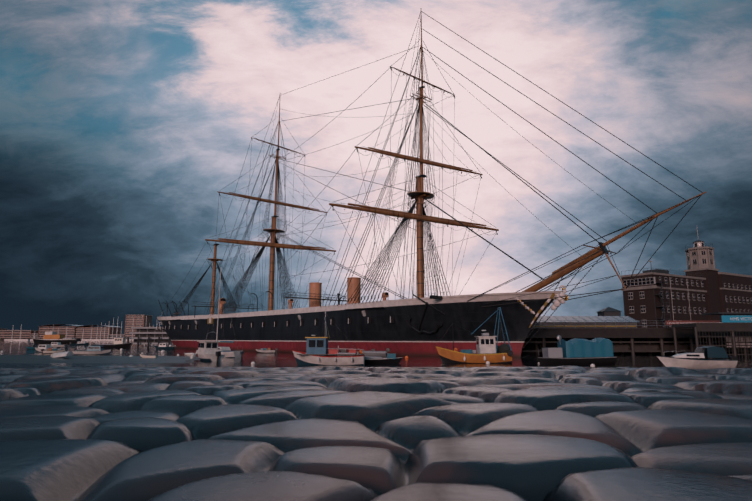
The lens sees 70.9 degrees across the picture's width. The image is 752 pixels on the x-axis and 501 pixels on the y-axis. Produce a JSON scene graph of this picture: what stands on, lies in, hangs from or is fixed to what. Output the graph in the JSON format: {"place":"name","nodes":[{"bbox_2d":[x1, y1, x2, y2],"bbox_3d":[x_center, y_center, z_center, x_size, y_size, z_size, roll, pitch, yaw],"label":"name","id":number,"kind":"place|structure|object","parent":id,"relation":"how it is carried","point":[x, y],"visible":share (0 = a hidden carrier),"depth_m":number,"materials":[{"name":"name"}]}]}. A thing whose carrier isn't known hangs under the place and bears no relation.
{"place":"outdoors","nodes":[
{"label":"outdoors","id":0,"kind":"place"},
{"bbox_2d":[0,365,751,500],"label":"cobbled hard","id":1,"kind":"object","parent":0,"point":[228,433],"visible":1,"depth_m":0.66,"materials":[{"name":"grey stone"}]},
{"bbox_2d":[0,341,751,368],"bbox_3d":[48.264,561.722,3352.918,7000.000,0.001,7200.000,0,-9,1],"label":"harbour water","id":2,"kind":"structure","parent":0,"point":[260,360],"depth_m":62.08,"materials":[{"name":"black liquid"}]},
{"bbox_2d":[35,345,59,351],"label":"cabin boat","id":3,"kind":"object","parent":2,"relation":"on","point":[40,347],"visible":0.6,"depth_m":98.94,"materials":[{"name":"white"}]},
{"bbox_2d":[41,348,64,353],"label":"tender","id":4,"kind":"object","parent":2,"relation":"on","point":[51,350],"visible":0.73,"depth_m":90.81,"materials":[{"name":"beige"}]},
{"bbox_2d":[32,325,80,343],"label":"boat","id":5,"kind":"object","parent":2,"relation":"on","point":[51,335],"visible":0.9,"depth_m":272.74,"materials":[{"name":"black"}]},
{"bbox_2d":[48,342,67,346],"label":"cabin boat","id":6,"kind":"object","parent":2,"relation":"on","point":[55,344],"visible":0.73,"depth_m":158.18,"materials":[{"name":"white"}]},
{"bbox_2d":[70,341,88,344],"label":"cabin boat","id":7,"kind":"object","parent":2,"relation":"on","point":[81,343],"visible":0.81,"depth_m":207.77,"materials":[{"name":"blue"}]},
{"bbox_2d":[0,314,161,340],"bbox_3d":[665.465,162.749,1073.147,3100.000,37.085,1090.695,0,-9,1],"label":"buildings","id":8,"kind":"structure","parent":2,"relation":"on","point":[90,333],"depth_m":637.76,"materials":[{"name":"brown"}]},
{"bbox_2d":[71,346,110,354],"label":"cabin boat","id":9,"kind":"object","parent":2,"relation":"on","point":[95,350],"visible":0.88,"depth_m":84.26,"materials":[{"name":"white"}]},
{"bbox_2d":[0,355,199,362],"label":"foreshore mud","id":10,"kind":"structure","parent":2,"relation":"on","point":[73,359],"depth_m":61.78,"materials":[{"name":"soil"}]},
{"bbox_2d":[51,351,73,357],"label":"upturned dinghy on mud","id":11,"kind":"object","parent":10,"relation":"on","point":[60,354],"visible":0.83,"depth_m":65.55,"materials":[{"name":"grey"}]},
{"bbox_2d":[91,330,132,347],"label":"boat","id":12,"kind":"object","parent":2,"relation":"on","point":[119,342],"visible":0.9,"depth_m":145.00,"materials":[{"name":"black"}]},
{"bbox_2d":[139,353,157,357],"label":"rowboat","id":13,"kind":"object","parent":2,"relation":"on","point":[147,356],"visible":0.48,"depth_m":65.39,"materials":[{"name":"beige"}]},
{"bbox_2d":[127,327,172,345],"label":"terminal building","id":14,"kind":"structure","parent":2,"relation":"on","point":[148,335],"depth_m":179.26,"materials":[{"name":"grey"}]},
{"bbox_2d":[155,343,175,348],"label":"cabin boat","id":15,"kind":"object","parent":2,"relation":"on","point":[163,346],"visible":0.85,"depth_m":125.17,"materials":[{"name":"blue"}]},
{"bbox_2d":[196,332,225,360],"bbox_3d":[-19.686,11.441,62.260,2.200,3.720,6.594,9,-13,-36],"label":"boat","id":16,"kind":"object","parent":2,"relation":"on","point":[207,351],"visible":0.9,"depth_m":61.42,"materials":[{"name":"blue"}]},
{"bbox_2d":[206,270,243,357],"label":"sailing yacht","id":17,"kind":"object","parent":2,"relation":"on","point":[228,353],"visible":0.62,"depth_m":71.81,"materials":[{"name":"white"}]},
{"bbox_2d":[120,345,408,357],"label":"mooring buoys","id":18,"kind":"object","parent":2,"relation":"on","point":[194,354],"visible":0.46,"depth_m":83.11,"materials":[{"name":"white"}]},
{"bbox_2d":[256,348,277,352],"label":"boat","id":19,"kind":"object","parent":2,"relation":"on","point":[266,350],"visible":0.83,"depth_m":94.24,"materials":[{"name":"white"}]},
{"bbox_2d":[292,312,364,364],"bbox_3d":[-4.724,8.929,52.312,7.150,5.700,2.760,0,-9,3],"label":"fishing boat","id":20,"kind":"object","parent":2,"relation":"in","point":[316,352],"visible":0.96,"depth_m":51.37,"materials":[{"name":"blue"}]},
{"bbox_2d":[1,347,655,366],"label":"buoys","id":21,"kind":"object","parent":2,"relation":"on","point":[487,362],"visible":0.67,"depth_m":53.17,"materials":[{"name":"grey"}]},
{"bbox_2d":[357,348,389,355],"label":"boat","id":22,"kind":"object","parent":2,"relation":"on","point":[372,352],"visible":0.67,"depth_m":76.31,"materials":[{"name":"grey"}]},
{"bbox_2d":[365,353,402,363],"bbox_3d":[-0.411,11.352,54.883,6.400,1.275,1.900,1,-9,-1],"label":"boat","id":23,"kind":"object","parent":2,"relation":"on","point":[390,358],"visible":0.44,"depth_m":54.31,"materials":[{"name":"black"}]},
{"bbox_2d":[156,11,705,357],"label":"sailing ship","id":24,"kind":"object","parent":2,"relation":"on","point":[419,324],"visible":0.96,"depth_m":87.84,"materials":[{"name":"wood"}]},
{"bbox_2d":[436,307,512,362],"bbox_3d":[10.326,8.860,56.182,8.010,7.200,3.024,-1,-10,1],"label":"fishing boat","id":25,"kind":"object","parent":2,"relation":"on","point":[489,349],"visible":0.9,"depth_m":55.12,"materials":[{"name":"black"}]},
{"bbox_2d":[538,335,616,364],"bbox_3d":[19.959,10.145,53.178,7.414,3.212,2.888,-1,-11,1],"label":"barge","id":26,"kind":"object","parent":2,"relation":"on","point":[594,351],"visible":0.88,"depth_m":51.91,"materials":[{"name":"teal"}]},
{"bbox_2d":[521,307,751,357],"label":"station pier and sheds","id":27,"kind":"structure","parent":2,"relation":"on","point":[624,334],"depth_m":82.39,"materials":[{"name":"brown"}]},
{"bbox_2d":[620,229,751,327],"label":"harbour office block with tower","id":28,"kind":"structure","parent":27,"relation":"on","point":[693,293],"depth_m":135.46,"materials":[{"name":"red brick"}]},
{"bbox_2d":[670,322,722,323],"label":"railing","id":29,"kind":"object","parent":27,"relation":"on","point":[694,322],"visible":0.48,"depth_m":80.52,"materials":[{"name":"white metal"}]},
{"bbox_2d":[657,346,737,367],"bbox_3d":[28.810,9.676,47.459,7.035,2.156,2.042,0,-10,3],"label":"motorboat","id":30,"kind":"object","parent":2,"relation":"on","point":[678,360],"visible":0.9,"depth_m":46.76,"materials":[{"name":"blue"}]},
{"bbox_2d":[0,0,751,333],"label":"sky","id":31,"kind":"structure","parent":0,"point":[123,123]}
]}

